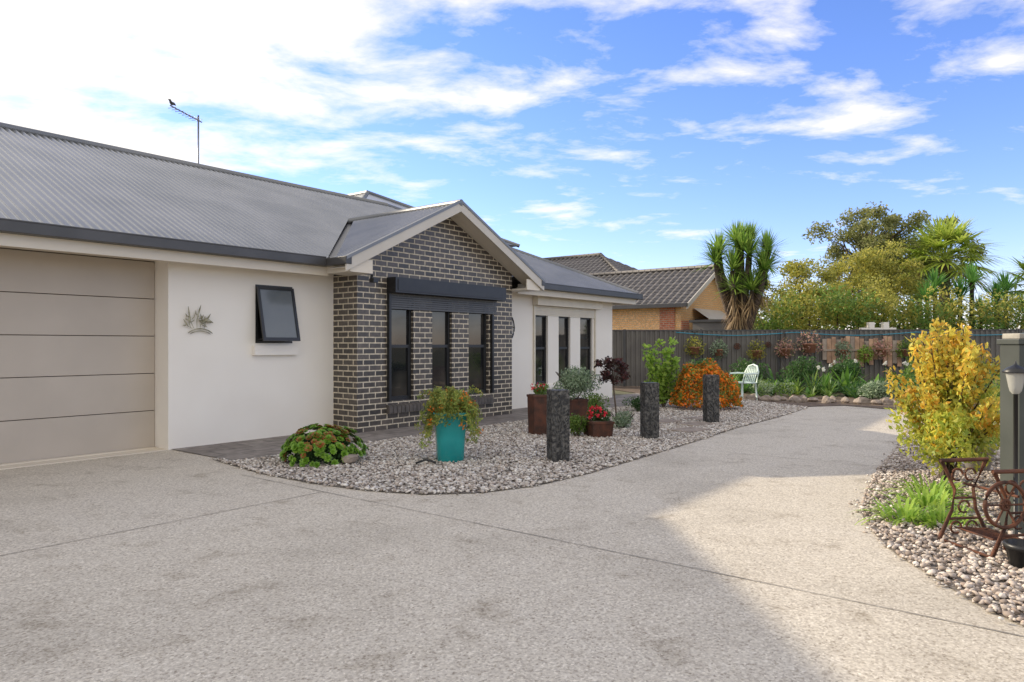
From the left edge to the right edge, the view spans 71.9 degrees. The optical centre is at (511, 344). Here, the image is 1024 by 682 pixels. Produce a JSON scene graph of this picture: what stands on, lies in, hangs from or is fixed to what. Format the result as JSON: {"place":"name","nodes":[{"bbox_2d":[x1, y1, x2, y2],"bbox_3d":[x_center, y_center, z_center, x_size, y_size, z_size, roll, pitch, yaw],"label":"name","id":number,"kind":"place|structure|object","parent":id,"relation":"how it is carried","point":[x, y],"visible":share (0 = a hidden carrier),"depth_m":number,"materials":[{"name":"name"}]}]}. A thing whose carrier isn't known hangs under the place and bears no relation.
{"place":"outdoors","nodes":[
{"label":"outdoors","id":0,"kind":"place"},
{"bbox_2d":[174,393,639,459],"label":"paved path","id":1,"kind":"structure","parent":0,"point":[253,448],"depth_m":9.94,"materials":[{"name":"grey concrete"}]},
{"bbox_2d":[333,217,511,432],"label":"charcoal brick walls","id":2,"kind":"structure","parent":1,"relation":"on","point":[449,249],"depth_m":11.62,"materials":[{"name":"grey brick"}]},
{"bbox_2d":[369,275,377,282],"bbox_3d":[-2.080,-0.990,10.578,0.120,0.120,0.090,0,0,38],"label":"sensor light","id":3,"kind":"object","parent":2,"relation":"attached to","point":[372,279],"visible":1,"depth_m":10.55,"materials":[{"name":"black plastic"}]},
{"bbox_2d":[392,298,410,400],"bbox_3d":[-1.846,0.060,11.436,0.050,1.680,0.530,0,0,38],"label":"sash window","id":4,"kind":"structure","parent":2,"relation":"attached to","point":[401,354],"depth_m":11.51,"materials":[{"name":"black glass"}]},
{"bbox_2d":[387,396,493,413],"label":"brick sill","id":5,"kind":"structure","parent":2,"relation":"attached to","point":[404,407],"depth_m":11.53,"materials":[{"name":"grey brick"}]},
{"bbox_2d":[432,300,449,394],"bbox_3d":[-1.260,0.060,12.184,0.050,1.680,0.490,0,0,38],"label":"sash window","id":6,"kind":"structure","parent":2,"relation":"attached to","point":[441,348],"depth_m":12.24,"materials":[{"name":"black glass"}]},
{"bbox_2d":[387,277,505,401],"bbox_3d":[-1.040,-0.080,12.164,0.215,1.960,2.770,0,0,38],"label":"roller shutter","id":7,"kind":"object","parent":2,"relation":"attached to","point":[402,287],"visible":1,"depth_m":11.90,"materials":[{"name":"black metal"}]},
{"bbox_2d":[469,303,485,393],"bbox_3d":[-0.668,0.060,12.940,0.050,1.680,0.550,0,0,38],"label":"sash window","id":8,"kind":"structure","parent":2,"relation":"attached to","point":[477,350],"depth_m":13.00,"materials":[{"name":"black glass"}]},
{"bbox_2d":[0,405,1023,681],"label":"driveway","id":9,"kind":"structure","parent":0,"point":[752,553],"depth_m":4.06,"materials":[{"name":"grey concrete"}]},
{"bbox_2d":[0,248,154,463],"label":"garage door","id":10,"kind":"structure","parent":9,"relation":"on","point":[77,354],"depth_m":8.46,"materials":[{"name":"beige metal"}]},
{"bbox_2d":[0,447,167,469],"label":"garage threshold","id":11,"kind":"object","parent":9,"relation":"on","point":[71,458],"visible":1,"depth_m":8.31,"materials":[{"name":"beige concrete"}]},
{"bbox_2d":[154,261,611,449],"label":"rendered walls","id":12,"kind":"structure","parent":9,"relation":"on","point":[229,379],"depth_m":9.87,"materials":[{"name":"white paint"}]},
{"bbox_2d":[183,306,212,333],"bbox_3d":[-4.121,-0.332,9.269,0.044,0.387,0.411,0,0,38],"label":"metal wall sculpture","id":13,"kind":"object","parent":12,"relation":"attached to","point":[205,320],"visible":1,"depth_m":9.28,"materials":[{"name":"silver metal"}]},
{"bbox_2d":[255,284,300,342],"bbox_3d":[-3.404,-0.435,10.174,0.333,0.830,0.600,0,0,38],"label":"awning window","id":14,"kind":"structure","parent":12,"relation":"attached to","point":[276,319],"depth_m":10.12,"materials":[{"name":"black glass"}]},
{"bbox_2d":[0,233,635,304],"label":"fascia and soffit","id":15,"kind":"structure","parent":12,"relation":"attached to","point":[27,242],"depth_m":8.67,"materials":[{"name":"beige paint"}]},
{"bbox_2d":[0,218,642,299],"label":"gutters","id":16,"kind":"object","parent":15,"relation":"on","point":[23,227],"visible":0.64,"depth_m":8.61,"materials":[{"name":"grey metal"}]},
{"bbox_2d":[0,126,636,295],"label":"roof","id":17,"kind":"structure","parent":12,"relation":"on","point":[49,180],"depth_m":10.65,"materials":[{"name":"metal"}]},
{"bbox_2d":[170,105,201,162],"bbox_3d":[-6.052,-3.826,13.116,0.220,1.088,0.881,0,0,12],"label":"tv antenna","id":18,"kind":"object","parent":17,"relation":"attached to","point":[192,117],"visible":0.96,"depth_m":13.44,"materials":[{"name":"silver metal"}]},
{"bbox_2d":[0,122,637,293],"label":"ridge caps","id":19,"kind":"object","parent":17,"relation":"attached to","point":[366,193],"visible":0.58,"depth_m":13.43,"materials":[{"name":"metal"}]},
{"bbox_2d":[328,222,517,280],"bbox_3d":[-2.161,-1.803,12.947,2.670,1.097,4.900,0,0,38],"label":"valley flashing","id":20,"kind":"object","parent":17,"relation":"attached to","point":[339,242],"visible":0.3,"depth_m":11.88,"materials":[{"name":"grey metal"}]},
{"bbox_2d":[327,200,544,291],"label":"gable barge boards","id":21,"kind":"object","parent":17,"relation":"attached to","point":[467,219],"visible":0.95,"depth_m":12.10,"materials":[{"name":"grey paint"}]},
{"bbox_2d":[535,315,545,384],"bbox_3d":[0.585,0.110,15.464,0.050,1.520,0.490,0,0,38],"label":"side window","id":22,"kind":"structure","parent":12,"relation":"attached to","point":[540,348],"depth_m":15.54,"materials":[{"name":"black glass"}]},
{"bbox_2d":[559,316,568,379],"bbox_3d":[1.143,0.110,16.177,0.050,1.520,0.480,0,0,38],"label":"side window","id":23,"kind":"structure","parent":12,"relation":"attached to","point":[563,342],"depth_m":16.25,"materials":[{"name":"black glass"}]},
{"bbox_2d":[533,295,601,383],"bbox_3d":[1.315,-0.100,16.150,0.147,1.900,2.650,0,0,38],"label":"cream roller shutter","id":24,"kind":"object","parent":12,"relation":"attached to","point":[545,302],"visible":0.94,"depth_m":15.89,"materials":[{"name":"beige metal"}]},
{"bbox_2d":[580,318,590,376],"bbox_3d":[1.720,0.110,16.913,0.050,1.520,0.550,0,0,38],"label":"side window","id":25,"kind":"structure","parent":12,"relation":"attached to","point":[585,342],"depth_m":16.99,"materials":[{"name":"black glass"}]},
{"bbox_2d":[208,399,1023,625],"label":"gravel bed","id":26,"kind":"object","parent":9,"relation":"on","point":[506,455],"visible":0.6,"depth_m":8.15,"materials":[{"name":"grey gravel"}]},
{"bbox_2d":[279,423,368,467],"bbox_3d":[-2.150,1.189,8.037,1.002,0.582,0.860,0,0,0],"label":"aeonium succulent mound","id":27,"kind":"object","parent":26,"relation":"on","point":[322,442],"visible":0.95,"depth_m":7.81,"materials":[{"name":"green plant"}]},
{"bbox_2d":[341,454,358,463],"bbox_3d":[-1.805,1.270,7.849,0.188,0.129,0.194,0,0,0],"label":"garden rock","id":28,"kind":"object","parent":26,"relation":"on","point":[351,458],"visible":0.9,"depth_m":7.78,"materials":[{"name":"beige stone"}]},
{"bbox_2d":[416,459,435,463],"bbox_3d":[-0.951,1.305,7.777,0.225,0.090,0.029,0,0,-14],"label":"irrigation fitting","id":29,"kind":"object","parent":26,"relation":"on","point":[423,460],"visible":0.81,"depth_m":7.77,"materials":[{"name":"black plastic"}]},
{"bbox_2d":[433,412,466,462],"bbox_3d":[-0.710,1.053,8.100,0.400,0.570,0.400,0,0,-12],"label":"teal glazed pot","id":30,"kind":"object","parent":26,"relation":"on","point":[450,442],"visible":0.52,"depth_m":7.94,"materials":[{"name":"ceramic"}]},
{"bbox_2d":[414,385,483,448],"bbox_3d":[-0.708,0.823,8.106,0.795,0.741,0.743,0,0,-24],"label":"trailing succulent","id":31,"kind":"object","parent":30,"relation":"in","point":[440,403],"visible":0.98,"depth_m":7.96,"materials":[{"name":"green plant"}]},
{"bbox_2d":[527,394,546,434],"bbox_3d":[0.400,1.039,10.500,0.286,0.602,0.286,0,0,-20],"label":"rusted square pot","id":32,"kind":"object","parent":26,"relation":"on","point":[537,411],"visible":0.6,"depth_m":10.38,"materials":[{"name":"metal"}]},
{"bbox_2d":[530,382,549,394],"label":"potted red flowers","id":33,"kind":"object","parent":32,"relation":"on","point":[540,389],"visible":0.96,"depth_m":10.46,"materials":[{"name":"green plant"}]},
{"bbox_2d":[546,389,569,461],"bbox_3d":[0.531,0.935,8.114,0.239,0.830,0.225,0,0,-13],"label":"carved bollard","id":34,"kind":"object","parent":26,"relation":"on","point":[558,424],"visible":1,"depth_m":8.02,"materials":[{"name":"grey stone"}]},
{"bbox_2d":[570,413,588,435],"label":"round box shrub","id":35,"kind":"object","parent":26,"relation":"on","point":[577,424],"visible":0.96,"depth_m":10.15,"materials":[{"name":"green plant"}]},
{"bbox_2d":[570,397,588,422],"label":"rusted square pot","id":36,"kind":"object","parent":26,"relation":"on","point":[579,405],"visible":0.34,"depth_m":11.54,"materials":[{"name":"metal"}]},
{"bbox_2d":[552,365,603,399],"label":"silver lavender bush","id":37,"kind":"object","parent":36,"relation":"on","point":[580,381],"visible":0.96,"depth_m":11.47,"materials":[{"name":"green plant"}]},
{"bbox_2d":[580,393,610,411],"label":"silver shrub","id":38,"kind":"object","parent":26,"relation":"on","point":[594,401],"visible":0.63,"depth_m":13.32,"materials":[{"name":"green plant"}]},
{"bbox_2d":[583,419,614,437],"bbox_3d":[1.250,1.219,10.250,0.356,0.242,0.356,0,0,-20],"label":"rusted square pot","id":39,"kind":"object","parent":26,"relation":"on","point":[598,428],"visible":0.69,"depth_m":10.11,"materials":[{"name":"metal"}]},
{"bbox_2d":[585,404,610,420],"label":"potted red flowers","id":40,"kind":"object","parent":39,"relation":"in","point":[598,413],"visible":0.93,"depth_m":10.17,"materials":[{"name":"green plant"}]},
{"bbox_2d":[594,356,630,426],"bbox_3d":[1.599,0.764,11.342,0.595,1.173,0.561,0,0,0],"label":"standard burgundy tree","id":41,"kind":"object","parent":26,"relation":"on","point":[607,375],"visible":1,"depth_m":11.25,"materials":[{"name":"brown plant"}]},
{"bbox_2d":[611,410,633,427],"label":"silver shrub","id":42,"kind":"object","parent":26,"relation":"on","point":[624,420],"visible":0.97,"depth_m":11.14,"materials":[{"name":"green plant"}]},
{"bbox_2d":[622,396,639,410],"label":"silver shrub","id":43,"kind":"object","parent":26,"relation":"on","point":[635,402],"visible":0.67,"depth_m":13.97,"materials":[{"name":"green plant"}]},
{"bbox_2d":[640,382,659,438],"bbox_3d":[1.961,0.945,10.043,0.239,0.810,0.224,0,0,-8],"label":"carved bollard","id":44,"kind":"object","parent":26,"relation":"on","point":[649,411],"visible":1,"depth_m":9.95,"materials":[{"name":"grey stone"}]},
{"bbox_2d":[642,337,680,406],"bbox_3d":[3.181,0.585,14.897,0.916,1.540,0.289,0,0,0],"label":"climbing rose shrub","id":45,"kind":"object","parent":26,"relation":"on","point":[664,379],"visible":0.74,"depth_m":14.87,"materials":[{"name":"green plant"}]},
{"bbox_2d":[659,416,720,433],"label":"stepping stones","id":46,"kind":"object","parent":26,"relation":"on","point":[686,430],"visible":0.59,"depth_m":11.66,"materials":[{"name":"grey stone"}]},
{"bbox_2d":[669,357,743,407],"bbox_3d":[4.007,0.773,14.573,1.527,1.016,1.340,0,0,0],"label":"orange flowering mound","id":47,"kind":"object","parent":26,"relation":"on","point":[689,373],"visible":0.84,"depth_m":14.28,"materials":[{"name":"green plant"}]},
{"bbox_2d":[702,375,719,422],"bbox_3d":[3.400,0.935,12.043,0.238,0.830,0.226,0,0,-4],"label":"carved bollard","id":48,"kind":"object","parent":26,"relation":"on","point":[710,410],"visible":1,"depth_m":11.95,"materials":[{"name":"grey stone"}]},
{"bbox_2d":[859,422,1023,625],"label":"gravel bed","id":49,"kind":"object","parent":9,"relation":"on","point":[997,581],"visible":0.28,"depth_m":4.75,"materials":[{"name":"grey gravel"}]},
{"bbox_2d":[851,494,944,529],"bbox_3d":[2.948,1.282,5.383,0.858,0.220,0.674,0,0,-36],"label":"daylily clump","id":50,"kind":"object","parent":49,"relation":"on","point":[908,512],"visible":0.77,"depth_m":5.33,"materials":[{"name":"green plant"}]},
{"bbox_2d":[863,483,981,514],"bbox_3d":[3.378,1.265,5.775,0.861,0.250,0.870,0,0,0],"label":"daylily clump","id":51,"kind":"object","parent":49,"relation":"on","point":[927,498],"visible":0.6,"depth_m":5.75,"materials":[{"name":"green plant"}]},
{"bbox_2d":[881,473,984,503],"bbox_3d":[3.674,1.282,6.202,0.954,0.288,0.862,0,0,0],"label":"daylily clump","id":52,"kind":"object","parent":49,"relation":"on","point":[938,487],"visible":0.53,"depth_m":6.23,"materials":[{"name":"green plant"}]},
{"bbox_2d":[883,318,999,479],"bbox_3d":[4.303,0.542,6.854,1.228,1.626,1.045,0,0,0],"label":"golden leaf bush","id":53,"kind":"object","parent":49,"relation":"on","point":[947,415],"visible":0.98,"depth_m":6.76,"materials":[{"name":"yellow plant"}]},
{"bbox_2d":[892,500,992,527],"bbox_3d":[3.158,1.287,5.326,0.787,0.258,0.690,0,0,0],"label":"daylily clump","id":54,"kind":"object","parent":49,"relation":"on","point":[940,510],"visible":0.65,"depth_m":5.20,"materials":[{"name":"green plant"}]},
{"bbox_2d":[956,411,999,452],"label":"green shrub","id":55,"kind":"object","parent":49,"relation":"on","point":[989,441],"depth_m":8.05,"materials":[{"name":"green plant"}]},
{"bbox_2d":[937,457,1023,559],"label":"rusty sewing machine treadle","id":56,"kind":"object","parent":49,"relation":"on","point":[1004,504],"visible":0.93,"depth_m":4.52,"materials":[{"name":"metal"}]},
{"bbox_2d":[997,333,1023,533],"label":"side gate post","id":57,"kind":"object","parent":49,"relation":"on","point":[1011,348],"visible":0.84,"depth_m":5.05,"materials":[{"name":"stone"}]},
{"bbox_2d":[1002,360,1023,533],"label":"solar garden light","id":58,"kind":"object","parent":49,"relation":"on","point":[1014,372],"visible":0.94,"depth_m":4.71,"materials":[{"name":"black metal"}]},
{"bbox_2d":[1003,539,1023,568],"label":"black plant pot","id":59,"kind":"object","parent":49,"relation":"on","point":[1015,551],"visible":0.93,"depth_m":4.20,"materials":[{"name":"black plastic"}]},
{"bbox_2d":[0,0,1023,329],"label":"sky","id":60,"kind":"structure","parent":0,"point":[631,133],"materials":[{"name":"blue"}]},
{"bbox_2d":[612,389,632,395],"bbox_3d":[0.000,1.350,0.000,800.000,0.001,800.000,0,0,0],"label":"ground","id":61,"kind":"structure","parent":0,"point":[618,392],"depth_m":19.88,"materials":[{"name":"beige concrete"}]},
{"bbox_2d":[612,279,725,329],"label":"brick walls","id":62,"kind":"structure","parent":61,"relation":"on","point":[671,318],"depth_m":29.12,"materials":[{"name":"orange brick"}]},
{"bbox_2d":[550,255,714,305],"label":"tile roof","id":63,"kind":"structure","parent":62,"relation":"on","point":[671,287],"depth_m":30.50,"materials":[{"name":"tile"}]},
{"bbox_2d":[544,253,729,319],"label":"trim and awning","id":64,"kind":"structure","parent":62,"relation":"attached to","point":[713,314],"depth_m":30.35,"materials":[{"name":"grey paint"}]},
{"bbox_2d":[689,319,769,329],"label":"grey garden shed","id":65,"kind":"structure","parent":61,"relation":"on","point":[714,324],"depth_m":26.54,"materials":[{"name":"metal"}]},
{"bbox_2d":[694,218,788,329],"bbox_3d":[8.011,-1.568,24.569,3.621,5.890,2.726,0,0,0],"label":"yucca tree","id":66,"kind":"object","parent":61,"relation":"on","point":[742,296],"visible":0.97,"depth_m":24.25,"materials":[{"name":"green plant"}]},
{"bbox_2d":[759,258,851,328],"bbox_3d":[11.428,-0.999,27.390,3.459,4.715,3.416,0,0,0],"label":"golden wattle tree","id":67,"kind":"object","parent":61,"relation":"on","point":[797,273],"visible":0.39,"depth_m":26.80,"materials":[{"name":"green plant"}]},
{"bbox_2d":[800,251,899,329],"bbox_3d":[13.460,-1.250,28.175,3.895,5.215,4.055,0,0,19],"label":"golden wattle tree","id":68,"kind":"object","parent":61,"relation":"on","point":[866,279],"visible":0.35,"depth_m":28.30,"materials":[{"name":"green plant"}]},
{"bbox_2d":[802,201,939,326],"bbox_3d":[17.802,-2.779,35.246,5.599,8.275,6.135,0,0,0],"label":"gum tree","id":69,"kind":"object","parent":61,"relation":"on","point":[889,224],"visible":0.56,"depth_m":34.12,"materials":[{"name":"green plant"}]},
{"bbox_2d":[820,239,930,327],"bbox_3d":[15.467,-1.521,30.189,4.098,5.755,4.720,0,0,0],"label":"golden wattle tree","id":70,"kind":"object","parent":61,"relation":"on","point":[904,285],"visible":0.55,"depth_m":28.85,"materials":[{"name":"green plant"}]},
{"bbox_2d":[859,322,895,328],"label":"white garden pillars","id":71,"kind":"structure","parent":61,"relation":"on","point":[871,325],"depth_m":24.20,"materials":[{"name":"white concrete"}]},
{"bbox_2d":[752,282,1023,329],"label":"boundary hedge","id":72,"kind":"object","parent":61,"relation":"on","point":[780,315],"visible":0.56,"depth_m":24.99,"materials":[{"name":"green plant"}]},
{"bbox_2d":[755,300,1022,329],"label":"distant trees","id":73,"kind":"object","parent":61,"relation":"on","point":[1015,324],"visible":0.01,"depth_m":42.91,"materials":[{"name":"green plant"}]},
{"bbox_2d":[854,215,987,328],"bbox_3d":[20.935,-2.613,36.081,5.744,7.941,6.051,0,0,41],"label":"gum tree","id":74,"kind":"object","parent":61,"relation":"on","point":[978,248],"visible":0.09,"depth_m":34.84,"materials":[{"name":"green plant"}]},
{"bbox_2d":[890,211,1010,326],"bbox_3d":[19.611,-2.334,32.001,5.103,7.368,5.104,0,0,0],"label":"fan palm","id":75,"kind":"object","parent":61,"relation":"on","point":[947,233],"visible":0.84,"depth_m":31.44,"materials":[{"name":"green plant"}]},
{"bbox_2d":[895,261,1023,328],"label":"yucca clump","id":76,"kind":"object","parent":61,"relation":"on","point":[973,277],"visible":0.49,"depth_m":26.60,"materials":[{"name":"green plant"}]},
{"bbox_2d":[999,256,1023,307],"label":"fan palm","id":77,"kind":"object","parent":61,"relation":"on","point":[1020,265],"visible":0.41,"depth_m":31.57,"materials":[{"name":"green plant"}]},
{"bbox_2d":[612,386,996,417],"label":"garden soil","id":78,"kind":"structure","parent":0,"point":[636,389],"depth_m":16.56,"materials":[{"name":"brown soil"}]},
{"bbox_2d":[689,358,719,382],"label":"shrub","id":79,"kind":"object","parent":78,"relation":"on","point":[697,362],"visible":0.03,"depth_m":20.66,"materials":[{"name":"green plant"}]},
{"bbox_2d":[729,364,758,399],"bbox_3d":[5.666,0.911,17.221,0.643,0.881,0.572,0,0,-25],"label":"plastic garden chair","id":80,"kind":"object","parent":78,"relation":"on","point":[751,369],"visible":0.88,"depth_m":17.22,"materials":[{"name":"white plastic"}]},
{"bbox_2d":[729,357,769,380],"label":"shrub","id":81,"kind":"object","parent":78,"relation":"on","point":[738,368],"visible":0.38,"depth_m":20.48,"materials":[{"name":"green plant"}]},
{"bbox_2d":[776,355,821,385],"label":"shrub","id":82,"kind":"object","parent":78,"relation":"on","point":[795,370],"visible":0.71,"depth_m":20.25,"materials":[{"name":"green plant"}]},
{"bbox_2d":[612,329,1023,386],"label":"steel fence","id":83,"kind":"object","parent":78,"relation":"on","point":[628,348],"visible":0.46,"depth_m":22.24,"materials":[{"name":"paint"}]},
{"bbox_2d":[683,331,705,357],"bbox_3d":[5.730,0.015,22.114,0.645,0.874,0.543,0,0,34],"label":"hanging flower pot","id":84,"kind":"object","parent":83,"relation":"hanging from","point":[694,350],"visible":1,"depth_m":22.05,"materials":[{"name":"ceramic"}]},
{"bbox_2d":[708,335,728,359],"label":"hanging flower pot","id":85,"kind":"object","parent":83,"relation":"attached to","point":[718,350],"visible":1,"depth_m":21.99,"materials":[{"name":"ceramic"}]},
{"bbox_2d":[746,337,766,359],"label":"hanging flower pot","id":86,"kind":"object","parent":83,"relation":"attached to","point":[756,353],"visible":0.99,"depth_m":21.92,"materials":[{"name":"ceramic"}]},
{"bbox_2d":[774,334,795,357],"bbox_3d":[8.463,0.045,21.910,0.698,0.833,0.530,0,0,0],"label":"hanging flower pot","id":87,"kind":"object","parent":83,"relation":"attached to","point":[784,351],"visible":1,"depth_m":21.83,"materials":[{"name":"ceramic"}]},
{"bbox_2d":[796,324,822,354],"bbox_3d":[9.228,-0.139,21.860,0.658,1.001,0.781,0,0,-43],"label":"hanging flower pot","id":88,"kind":"object","parent":83,"relation":"attached to","point":[809,348],"visible":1,"depth_m":21.76,"materials":[{"name":"ceramic"}]},
{"bbox_2d":[734,341,914,348],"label":"fence ornaments","id":89,"kind":"object","parent":83,"relation":"attached to","point":[767,344],"visible":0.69,"depth_m":22.19},
{"bbox_2d":[676,332,1001,335],"bbox_3d":[10.443,-0.340,21.950,10.533,0.124,0.028,0,0,4],"label":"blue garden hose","id":90,"kind":"object","parent":83,"relation":"attached to","point":[816,333],"visible":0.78,"depth_m":22.02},
{"bbox_2d":[834,337,852,359],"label":"hanging flower pot","id":91,"kind":"object","parent":83,"relation":"attached to","point":[844,353],"visible":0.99,"depth_m":21.71,"materials":[{"name":"ceramic"}]},
{"bbox_2d":[822,336,901,366],"bbox_3d":[10.861,0.211,21.896,2.375,0.949,0.066,0,0,4],"label":"rustic board panel","id":92,"kind":"object","parent":83,"relation":"attached to","point":[829,351],"visible":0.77,"depth_m":21.91,"materials":[{"name":"brown wood"}]},
{"bbox_2d":[857,343,873,363],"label":"hanging flower pot","id":93,"kind":"object","parent":83,"relation":"hanging from","point":[864,356],"visible":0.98,"depth_m":21.67,"materials":[{"name":"ceramic"}]},
{"bbox_2d":[871,335,892,359],"bbox_3d":[11.384,0.082,21.692,0.654,0.824,0.491,0,0,0],"label":"hanging flower pot","id":94,"kind":"object","parent":83,"relation":"hanging from","point":[882,351],"visible":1,"depth_m":21.63,"materials":[{"name":"ceramic"}]},
{"bbox_2d":[895,335,912,359],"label":"hanging flower pot","id":95,"kind":"object","parent":83,"relation":"hanging from","point":[904,352],"visible":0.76,"depth_m":21.58,"materials":[{"name":"ceramic"}]},
{"bbox_2d":[828,354,864,381],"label":"shrub","id":96,"kind":"object","parent":78,"relation":"on","point":[844,365],"visible":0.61,"depth_m":20.01,"materials":[{"name":"green plant"}]},
{"bbox_2d":[724,359,999,398],"bbox_3d":[8.986,0.874,18.759,7.774,1.040,4.292,0,0,9],"label":"mixed flower bed","id":97,"kind":"object","parent":78,"relation":"on","point":[845,385],"visible":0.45,"depth_m":18.49,"materials":[{"name":"green plant"}]},
{"bbox_2d":[746,393,999,412],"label":"edging rocks","id":98,"kind":"object","parent":78,"relation":"on","point":[832,399],"visible":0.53,"depth_m":16.27,"materials":[{"name":"grey stone"}]},
{"bbox_2d":[857,379,900,399],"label":"green shrub","id":99,"kind":"object","parent":78,"relation":"on","point":[878,390],"visible":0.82,"depth_m":16.17,"materials":[{"name":"green plant"}]},
{"bbox_2d":[900,357,926,385],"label":"shrub","id":100,"kind":"object","parent":78,"relation":"on","point":[908,372],"visible":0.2,"depth_m":19.94,"materials":[{"name":"green plant"}]},
{"bbox_2d":[909,362,974,397],"bbox_3d":[9.736,0.854,15.889,1.162,1.003,1.270,0,0,-36],"label":"green shrub","id":101,"kind":"object","parent":78,"relation":"on","point":[915,377],"visible":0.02,"depth_m":16.11,"materials":[{"name":"green plant"}]},
{"bbox_2d":[975,360,993,386],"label":"shrub","id":102,"kind":"object","parent":78,"relation":"on","point":[986,384],"visible":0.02,"depth_m":19.39,"materials":[{"name":"green plant"}]},
{"bbox_2d":[979,361,999,393],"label":"green shrub","id":103,"kind":"object","parent":78,"relation":"on","point":[998,375],"visible":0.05,"depth_m":15.61,"materials":[{"name":"green plant"}]},
{"bbox_2d":[964,437,996,471],"bbox_3d":[4.949,1.110,7.503,0.342,0.459,0.347,0,0,0],"label":"stone plant pot","id":104,"kind":"object","parent":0,"point":[971,465],"visible":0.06,"depth_m":7.39,"materials":[{"name":"grey stone"}]}
]}

